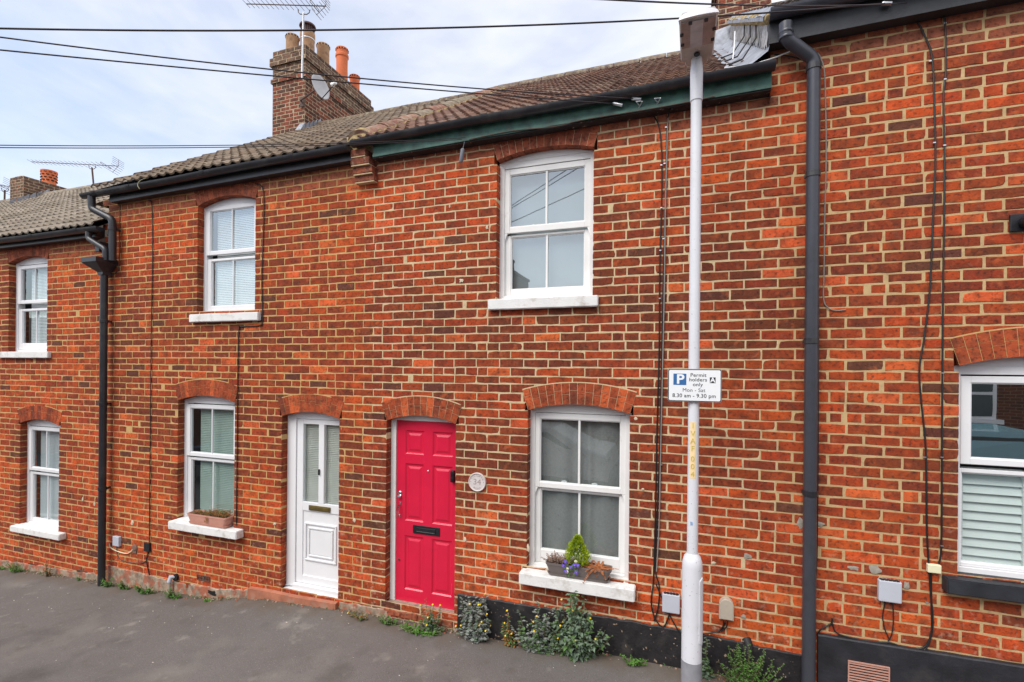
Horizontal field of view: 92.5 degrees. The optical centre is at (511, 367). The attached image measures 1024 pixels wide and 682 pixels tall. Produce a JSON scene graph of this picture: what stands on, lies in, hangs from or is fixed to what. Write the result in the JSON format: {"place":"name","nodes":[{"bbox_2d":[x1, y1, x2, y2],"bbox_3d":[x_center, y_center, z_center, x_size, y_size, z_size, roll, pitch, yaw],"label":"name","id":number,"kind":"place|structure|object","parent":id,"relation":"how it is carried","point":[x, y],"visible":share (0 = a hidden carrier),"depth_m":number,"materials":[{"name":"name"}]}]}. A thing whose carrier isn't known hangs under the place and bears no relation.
{"place":"outdoors","nodes":[
{"label":"outdoors","id":0,"kind":"place"},
{"bbox_2d":[0,566,750,681],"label":"pavement","id":1,"kind":"structure","parent":0,"point":[70,636],"depth_m":4.73,"materials":[{"name":"grey asphalt"}]},
{"bbox_2d":[5,559,22,572],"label":"weed","id":2,"kind":"object","parent":1,"relation":"on","point":[16,569],"visible":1,"depth_m":7.04,"materials":[{"name":"green plant"}]},
{"bbox_2d":[42,560,51,576],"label":"weed","id":3,"kind":"object","parent":1,"relation":"on","point":[47,574],"visible":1,"depth_m":6.81,"materials":[{"name":"green plant"}]},
{"bbox_2d":[0,169,132,579],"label":"terraced house","id":4,"kind":"structure","parent":1,"relation":"on","point":[52,233],"depth_m":7.02,"materials":[{"name":"brick"}]},
{"bbox_2d":[0,177,9,199],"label":"television aerial","id":5,"kind":"object","parent":4,"relation":"on","point":[5,191],"visible":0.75,"depth_m":14.24,"materials":[{"name":"metal"}]},
{"bbox_2d":[10,419,65,540],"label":"sash window","id":6,"kind":"structure","parent":4,"relation":"in","point":[42,435],"depth_m":7.18,"materials":[{"name":"white plastic"}]},
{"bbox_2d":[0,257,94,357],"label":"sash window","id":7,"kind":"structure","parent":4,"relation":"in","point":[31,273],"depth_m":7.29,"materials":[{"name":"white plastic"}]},
{"bbox_2d":[31,157,123,183],"bbox_3d":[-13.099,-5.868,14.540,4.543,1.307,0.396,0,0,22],"label":"television aerial","id":8,"kind":"object","parent":4,"relation":"attached to","point":[49,162],"visible":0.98,"depth_m":14.19,"materials":[{"name":"metal"}]},
{"bbox_2d":[100,578,116,586],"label":"weed","id":9,"kind":"object","parent":1,"relation":"on","point":[105,583],"visible":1,"depth_m":6.36,"materials":[{"name":"green plant"}]},
{"bbox_2d":[117,581,129,588],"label":"weed","id":10,"kind":"object","parent":1,"relation":"on","point":[122,586],"visible":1,"depth_m":6.28,"materials":[{"name":"green plant"}]},
{"bbox_2d":[134,584,153,593],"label":"weed","id":11,"kind":"object","parent":1,"relation":"on","point":[140,590],"visible":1,"depth_m":6.12,"materials":[{"name":"green plant"}]},
{"bbox_2d":[164,588,182,599],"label":"weed","id":12,"kind":"object","parent":1,"relation":"on","point":[171,595],"visible":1,"depth_m":5.96,"materials":[{"name":"green plant"}]},
{"bbox_2d":[79,21,476,617],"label":"terraced house","id":13,"kind":"structure","parent":1,"relation":"on","point":[301,468],"depth_m":5.89,"materials":[{"name":"brick"}]},
{"bbox_2d":[109,208,119,276],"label":"wall cable","id":14,"kind":"object","parent":13,"relation":"attached to","point":[119,243],"depth_m":6.45,"materials":[{"name":"black plastic"}]},
{"bbox_2d":[112,535,120,546],"bbox_3d":[-5.189,2.274,6.437,0.118,0.126,0.039,0,0,19],"label":"terminal box","id":15,"kind":"object","parent":13,"relation":"attached to","point":[116,541],"visible":1,"depth_m":6.42,"materials":[{"name":"white plastic"}]},
{"bbox_2d":[116,546,145,563],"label":"wall cable","id":16,"kind":"object","parent":13,"relation":"attached to","point":[127,561],"depth_m":6.39,"materials":[{"name":"plastic"}]},
{"bbox_2d":[132,544,136,553],"bbox_3d":[-4.887,2.342,6.342,0.090,0.115,0.020,0,0,19],"label":"cover disc","id":17,"kind":"object","parent":13,"relation":"attached to","point":[134,547],"visible":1,"depth_m":6.33,"materials":[{"name":"plastic"}]},
{"bbox_2d":[144,542,150,551],"bbox_3d":[-4.651,2.285,6.255,0.097,0.108,0.029,0,0,19],"label":"junction box","id":18,"kind":"object","parent":13,"relation":"attached to","point":[147,546],"visible":1,"depth_m":6.24,"materials":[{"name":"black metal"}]},
{"bbox_2d":[146,200,152,574],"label":"wall cable","id":19,"kind":"object","parent":13,"relation":"attached to","point":[150,383],"depth_m":6.25,"materials":[{"name":"black plastic"}]},
{"bbox_2d":[167,573,178,593],"bbox_3d":[-4.204,2.708,6.086,0.134,0.296,0.072,0,0,-13],"label":"waste pipe","id":20,"kind":"object","parent":13,"relation":"attached to","point":[174,577],"visible":0.87,"depth_m":6.06,"materials":[{"name":"white plastic"}]},
{"bbox_2d":[187,510,233,527],"bbox_3d":[-3.613,1.816,5.891,0.633,0.124,0.160,0,0,19],"label":"window trough","id":21,"kind":"object","parent":13,"relation":"on","point":[213,521],"depth_m":5.82,"materials":[{"name":"ceramic"}]},
{"bbox_2d":[193,508,232,522],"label":"withered plant","id":22,"kind":"object","parent":21,"relation":"in","point":[217,512],"visible":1,"depth_m":5.85,"materials":[{"name":"brown plant"}]},
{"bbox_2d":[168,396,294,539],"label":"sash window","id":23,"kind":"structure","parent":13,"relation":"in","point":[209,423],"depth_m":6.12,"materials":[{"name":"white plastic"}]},
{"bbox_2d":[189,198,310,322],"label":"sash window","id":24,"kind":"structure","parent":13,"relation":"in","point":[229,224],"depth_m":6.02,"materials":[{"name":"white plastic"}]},
{"bbox_2d":[236,183,264,524],"bbox_3d":[-3.053,-0.147,5.712,0.388,3.999,0.012,0,0,19],"label":"wall cable","id":25,"kind":"object","parent":13,"relation":"attached to","point":[238,348],"depth_m":5.77,"materials":[{"name":"black plastic"}]},
{"bbox_2d":[246,0,329,79],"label":"television aerial","id":26,"kind":"object","parent":13,"relation":"attached to","point":[302,14],"visible":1,"depth_m":9.73,"materials":[{"name":"metal"}]},
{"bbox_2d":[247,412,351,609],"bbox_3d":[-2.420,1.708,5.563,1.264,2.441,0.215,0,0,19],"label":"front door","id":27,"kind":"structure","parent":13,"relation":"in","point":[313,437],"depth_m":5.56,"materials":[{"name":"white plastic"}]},
{"bbox_2d":[300,74,336,106],"bbox_3d":[-3.811,-5.368,9.574,0.389,0.505,1.220,1,0,-38],"label":"satellite dish","id":28,"kind":"object","parent":13,"relation":"attached to","point":[321,89],"visible":0.97,"depth_m":9.45,"materials":[{"name":"grey metal"}]},
{"bbox_2d":[347,611,368,619],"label":"weed","id":29,"kind":"object","parent":1,"relation":"on","point":[357,617],"visible":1,"depth_m":5.07,"materials":[{"name":"brown plant"}]},
{"bbox_2d":[13,588,709,680],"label":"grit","id":30,"kind":"object","parent":1,"relation":"on","point":[296,622],"visible":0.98,"depth_m":4.94,"materials":[{"name":"stone"}]},
{"bbox_2d":[3,566,731,680],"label":"moss","id":31,"kind":"object","parent":1,"relation":"on","point":[40,573],"visible":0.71,"depth_m":5.78,"materials":[{"name":"green plant"}]},
{"bbox_2d":[1,567,736,681],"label":"soil crumbs","id":32,"kind":"object","parent":1,"relation":"on","point":[217,599],"visible":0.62,"depth_m":5.25,"materials":[{"name":"brown soil"}]},
{"bbox_2d":[377,613,399,625],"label":"weed","id":33,"kind":"object","parent":1,"relation":"on","point":[390,621],"visible":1,"depth_m":4.95,"materials":[{"name":"green plant"}]},
{"bbox_2d":[397,620,440,636],"bbox_3d":[-0.925,2.559,4.786,0.481,0.117,0.182,0,0,19],"label":"weed","id":34,"kind":"object","parent":1,"relation":"on","point":[416,631],"visible":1,"depth_m":4.80,"materials":[{"name":"green plant"}]},
{"bbox_2d":[418,598,443,631],"bbox_3d":[-0.796,2.436,4.809,0.294,0.366,0.126,0,0,19],"label":"weed","id":35,"kind":"object","parent":1,"relation":"on","point":[429,625],"visible":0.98,"depth_m":4.80,"materials":[{"name":"green plant"}]},
{"bbox_2d":[454,593,491,643],"bbox_3d":[-0.379,2.391,4.672,0.388,0.509,0.218,0,0,19],"label":"weed","id":36,"kind":"object","parent":1,"relation":"on","point":[474,633],"visible":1,"depth_m":4.65,"materials":[{"name":"green plant"}]},
{"bbox_2d":[500,610,519,647],"bbox_3d":[-0.010,2.431,4.572,0.202,0.384,0.106,0,0,19],"label":"weed","id":37,"kind":"object","parent":1,"relation":"on","point":[509,642],"visible":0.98,"depth_m":4.57,"materials":[{"name":"green plant"}]},
{"bbox_2d":[510,601,561,654],"bbox_3d":[0.221,2.365,4.453,0.528,0.558,0.241,0,0,19],"label":"weed","id":38,"kind":"object","parent":1,"relation":"on","point":[533,644],"visible":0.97,"depth_m":4.43,"materials":[{"name":"green plant"}]},
{"bbox_2d":[341,0,802,681],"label":"terraced house","id":39,"kind":"structure","parent":1,"relation":"on","point":[513,338],"depth_m":4.57,"materials":[{"name":"brick"}]},
{"bbox_2d":[0,139,461,148],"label":"overhead wire","id":40,"kind":"object","parent":39,"relation":"attached to","point":[221,147],"visible":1,"depth_m":3.65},
{"bbox_2d":[0,137,464,145],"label":"overhead wire","id":41,"kind":"object","parent":39,"relation":"attached to","point":[215,145],"visible":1,"depth_m":3.60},
{"bbox_2d":[0,49,613,103],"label":"overhead wire","id":42,"kind":"object","parent":39,"relation":"attached to","point":[287,76],"visible":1,"depth_m":3.41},
{"bbox_2d":[0,36,633,98],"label":"overhead wire","id":43,"kind":"object","parent":39,"relation":"attached to","point":[298,71],"visible":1,"depth_m":3.39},
{"bbox_2d":[384,415,458,629],"bbox_3d":[-0.923,1.645,5.053,0.803,2.318,0.174,1,0,19],"label":"front door","id":44,"kind":"structure","parent":39,"relation":"in","point":[423,448],"depth_m":5.08,"materials":[{"name":"paint"}]},
{"bbox_2d":[459,141,464,162],"bbox_3d":[-0.479,-2.067,4.695,0.058,0.197,0.040,0,0,19],"label":"cable weight","id":45,"kind":"object","parent":39,"relation":"hanging from","point":[462,151],"visible":1,"depth_m":4.68,"materials":[{"name":"grey metal"}]},
{"bbox_2d":[468,472,485,491],"bbox_3d":[-0.338,1.108,4.761,0.184,0.184,0.022,0,0,19],"label":"number plaque","id":46,"kind":"object","parent":39,"relation":"attached to","point":[477,481],"visible":1,"depth_m":4.75,"materials":[{"name":"ceramic"}]},
{"bbox_2d":[488,148,598,309],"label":"sash window","id":47,"kind":"structure","parent":39,"relation":"in","point":[546,242],"depth_m":4.71,"materials":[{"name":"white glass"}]},
{"bbox_2d":[519,404,635,601],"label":"sash window","id":48,"kind":"structure","parent":39,"relation":"in","point":[580,454],"depth_m":4.58,"materials":[{"name":"white glass"}]},
{"bbox_2d":[546,557,611,582],"bbox_3d":[0.601,1.823,4.418,0.592,0.114,0.140,0,0,19],"label":"window box","id":49,"kind":"object","parent":48,"relation":"on","point":[555,569],"depth_m":4.35,"materials":[{"name":"plastic"}]},
{"bbox_2d":[542,551,577,564],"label":"dry heather","id":50,"kind":"object","parent":49,"relation":"on","point":[556,559],"visible":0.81,"depth_m":4.46,"materials":[{"name":"brown plant"}]},
{"bbox_2d":[561,560,579,576],"bbox_3d":[0.520,1.776,4.349,0.168,0.161,0.044,1,0,13],"label":"viola","id":51,"kind":"object","parent":49,"relation":"in","point":[566,571],"visible":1,"depth_m":4.34,"materials":[{"name":"purple plant"}]},
{"bbox_2d":[563,534,591,566],"bbox_3d":[0.585,1.644,4.417,0.271,0.302,0.219,0,0,19],"label":"dwarf conifer","id":52,"kind":"object","parent":49,"relation":"in","point":[578,546],"visible":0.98,"depth_m":4.39,"materials":[{"name":"green plant"}]},
{"bbox_2d":[580,560,617,582],"bbox_3d":[0.745,1.811,4.341,0.334,0.163,0.238,0,0,49],"label":"dead fern","id":53,"kind":"object","parent":49,"relation":"in","point":[598,566],"visible":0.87,"depth_m":4.34,"materials":[{"name":"brown plant"}]},
{"bbox_2d":[469,96,714,139],"bbox_3d":[0.616,-2.185,4.319,2.166,0.048,0.008,0,0,19],"label":"wall cable","id":54,"kind":"object","parent":39,"relation":"attached to","point":[589,118],"depth_m":4.29,"materials":[{"name":"black plastic"}]},
{"bbox_2d":[613,101,622,106],"bbox_3d":[0.905,-2.257,4.197,0.088,0.051,0.030,0,0,12],"label":"wire clamp","id":55,"kind":"object","parent":39,"relation":"attached to","point":[617,104],"visible":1,"depth_m":4.19,"materials":[{"name":"metal"}]},
{"bbox_2d":[631,97,640,100],"bbox_3d":[1.052,-2.276,4.146,0.083,0.040,0.030,1,0,12],"label":"wire clamp","id":56,"kind":"object","parent":39,"relation":"attached to","point":[637,99],"visible":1,"depth_m":4.14,"materials":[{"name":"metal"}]},
{"bbox_2d":[644,110,668,627],"bbox_3d":[1.226,0.005,4.203,0.282,4.427,0.079,0,0,-2],"label":"wall cable","id":57,"kind":"object","parent":39,"relation":"attached to","point":[661,164],"depth_m":4.21,"materials":[{"name":"metal"}]},
{"bbox_2d":[656,118,667,571],"bbox_3d":[1.286,-0.194,4.197,0.069,3.881,0.012,0,0,19],"label":"wall cable","id":58,"kind":"object","parent":39,"relation":"attached to","point":[664,238],"depth_m":4.19,"materials":[{"name":"metal"}]},
{"bbox_2d":[653,109,671,620],"bbox_3d":[1.299,0.001,4.170,0.061,4.357,0.154,1,0,-33],"label":"wall cable","id":59,"kind":"object","parent":39,"relation":"attached to","point":[660,396],"depth_m":4.20,"materials":[{"name":"black plastic"}]},
{"bbox_2d":[662,591,679,613],"bbox_3d":[1.350,1.996,4.159,0.143,0.171,0.044,0,0,19],"label":"terminal box","id":60,"kind":"object","parent":39,"relation":"attached to","point":[670,602],"visible":1,"depth_m":4.14,"materials":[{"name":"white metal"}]},
{"bbox_2d":[655,584,725,633],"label":"wall cable","id":61,"kind":"object","parent":39,"relation":"attached to","point":[675,624],"depth_m":4.14,"materials":[{"name":"black plastic"}]},
{"bbox_2d":[719,596,733,620],"bbox_3d":[1.755,1.970,4.013,0.110,0.174,0.053,0,0,19],"label":"cable cover","id":62,"kind":"object","parent":39,"relation":"attached to","point":[726,608],"visible":1,"depth_m":3.99,"materials":[{"name":"beige plastic"}]},
{"bbox_2d":[742,637,752,673],"bbox_3d":[1.907,2.309,3.956,0.070,0.262,0.102,1,0,-1],"label":"drain spout","id":63,"kind":"object","parent":39,"relation":"attached to","point":[747,641],"visible":0.62,"depth_m":3.93,"materials":[{"name":"black paint"}]},
{"bbox_2d":[724,31,789,68],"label":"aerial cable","id":64,"kind":"object","parent":39,"relation":"on","point":[760,61],"visible":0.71,"depth_m":3.92,"materials":[{"name":"white plastic"}]},
{"bbox_2d":[561,593,588,642],"bbox_3d":[0.576,2.261,4.361,0.292,0.639,0.151,0,0,19],"label":"weed","id":65,"kind":"object","parent":1,"relation":"on","point":[585,609],"visible":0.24,"depth_m":4.36,"materials":[{"name":"green plant"}]},
{"bbox_2d":[541,590,613,662],"bbox_3d":[0.556,2.268,4.297,0.657,0.678,0.260,0,0,19],"label":"weed","id":66,"kind":"object","parent":1,"relation":"on","point":[574,648],"visible":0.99,"depth_m":4.27,"materials":[{"name":"green plant"}]},
{"bbox_2d":[619,654,646,666],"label":"weed","id":67,"kind":"object","parent":1,"relation":"on","point":[635,662],"visible":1,"depth_m":4.18,"materials":[{"name":"green plant"}]},
{"bbox_2d":[678,6,718,681],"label":"street lamp","id":68,"kind":"object","parent":1,"relation":"on","point":[697,28],"visible":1,"depth_m":3.62,"materials":[{"name":"metal"}]},
{"bbox_2d":[668,369,721,402],"bbox_3d":[1.356,0.128,3.648,0.371,0.241,0.102,0,0,19],"label":"parking sign","id":69,"kind":"object","parent":68,"relation":"attached to","point":[695,385],"visible":1,"depth_m":3.60,"materials":[{"name":"metal"}]},
{"bbox_2d":[699,578,702,644],"bbox_3d":[1.396,1.793,3.611,0.014,0.499,0.070,1,0,40],"label":"service door","id":70,"kind":"structure","parent":68,"relation":"in","point":[701,581],"depth_m":3.59,"materials":[{"name":"paint"}]},
{"bbox_2d":[702,637,714,679],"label":"weed","id":71,"kind":"object","parent":1,"relation":"on","point":[706,672],"visible":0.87,"depth_m":4.01,"materials":[{"name":"green plant"}]},
{"bbox_2d":[717,643,783,681],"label":"weed","id":72,"kind":"object","parent":1,"relation":"on","point":[745,675],"visible":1,"depth_m":3.84,"materials":[{"name":"green plant"}]},
{"bbox_2d":[713,0,1023,681],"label":"terraced house","id":73,"kind":"structure","parent":1,"relation":"on","point":[867,342],"depth_m":3.67,"materials":[{"name":"brick"}]},
{"bbox_2d":[0,3,884,31],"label":"overhead wire","id":74,"kind":"object","parent":73,"relation":"attached to","point":[185,30],"visible":0.93,"depth_m":3.12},
{"bbox_2d":[881,1,891,5],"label":"wire clamp","id":75,"kind":"object","parent":74,"relation":"attached to","point":[886,2],"visible":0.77,"depth_m":3.56,"materials":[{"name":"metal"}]},
{"bbox_2d":[721,25,756,65],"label":"roof cable","id":76,"kind":"object","parent":73,"relation":"attached to","point":[743,46],"visible":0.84,"depth_m":4.61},
{"bbox_2d":[605,0,906,6],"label":"overhead wire","id":77,"kind":"object","parent":73,"relation":"attached to","point":[647,1],"visible":1,"depth_m":2.41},
{"bbox_2d":[774,54,803,61],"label":"wall cable","id":78,"kind":"object","parent":73,"relation":"attached to","point":[788,56],"depth_m":3.87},
{"bbox_2d":[816,349,818,579],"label":"wall cable","id":79,"kind":"object","parent":73,"relation":"attached to","point":[818,457],"depth_m":3.81,"materials":[{"name":"black plastic"}]},
{"bbox_2d":[818,53,845,310],"bbox_3d":[2.471,-1.445,3.791,0.207,2.015,0.017,0,0,16],"label":"wall cable","id":80,"kind":"object","parent":73,"relation":"attached to","point":[825,186],"depth_m":3.80,"materials":[{"name":"grey plastic"}]},
{"bbox_2d":[817,573,932,648],"bbox_3d":[2.721,1.786,3.696,0.736,0.585,0.011,0,0,19],"label":"wall cable","id":81,"kind":"object","parent":73,"relation":"attached to","point":[925,645],"depth_m":3.66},
{"bbox_2d":[882,602,889,638],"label":"wall cable","id":82,"kind":"object","parent":73,"relation":"attached to","point":[883,620],"depth_m":3.67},
{"bbox_2d":[877,577,901,603],"bbox_3d":[2.811,1.662,3.651,0.145,0.172,0.044,0,0,19],"label":"terminal box","id":83,"kind":"object","parent":73,"relation":"attached to","point":[889,590],"visible":1,"depth_m":3.63,"materials":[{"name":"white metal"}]},
{"bbox_2d":[888,603,893,641],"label":"wall cable","id":84,"kind":"object","parent":73,"relation":"attached to","point":[893,621],"depth_m":3.65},
{"bbox_2d":[917,21,936,649],"bbox_3d":[3.014,-0.268,3.599,0.165,4.704,0.020,0,0,16],"label":"wall cable","id":85,"kind":"object","parent":73,"relation":"attached to","point":[931,260],"depth_m":3.58,"materials":[{"name":"metal"}]},
{"bbox_2d":[926,563,940,573],"bbox_3d":[3.069,1.459,3.567,0.082,0.062,0.034,0,0,19],"label":"junction box","id":86,"kind":"object","parent":73,"relation":"attached to","point":[932,568],"visible":1,"depth_m":3.56,"materials":[{"name":"beige plastic"}]},
{"bbox_2d":[938,16,946,563],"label":"wall cable","id":87,"kind":"object","parent":73,"relation":"attached to","point":[943,253],"depth_m":3.56,"materials":[{"name":"plastic"}]},
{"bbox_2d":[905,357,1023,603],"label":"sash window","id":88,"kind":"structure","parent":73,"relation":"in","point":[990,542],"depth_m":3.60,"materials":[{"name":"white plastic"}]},
{"bbox_2d":[1009,214,1023,231],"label":"wall fitting","id":89,"kind":"object","parent":73,"relation":"attached to","point":[1016,222],"depth_m":3.42,"materials":[{"name":"black metal"}]},
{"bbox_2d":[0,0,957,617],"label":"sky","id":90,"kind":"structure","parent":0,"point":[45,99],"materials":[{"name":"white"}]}
]}

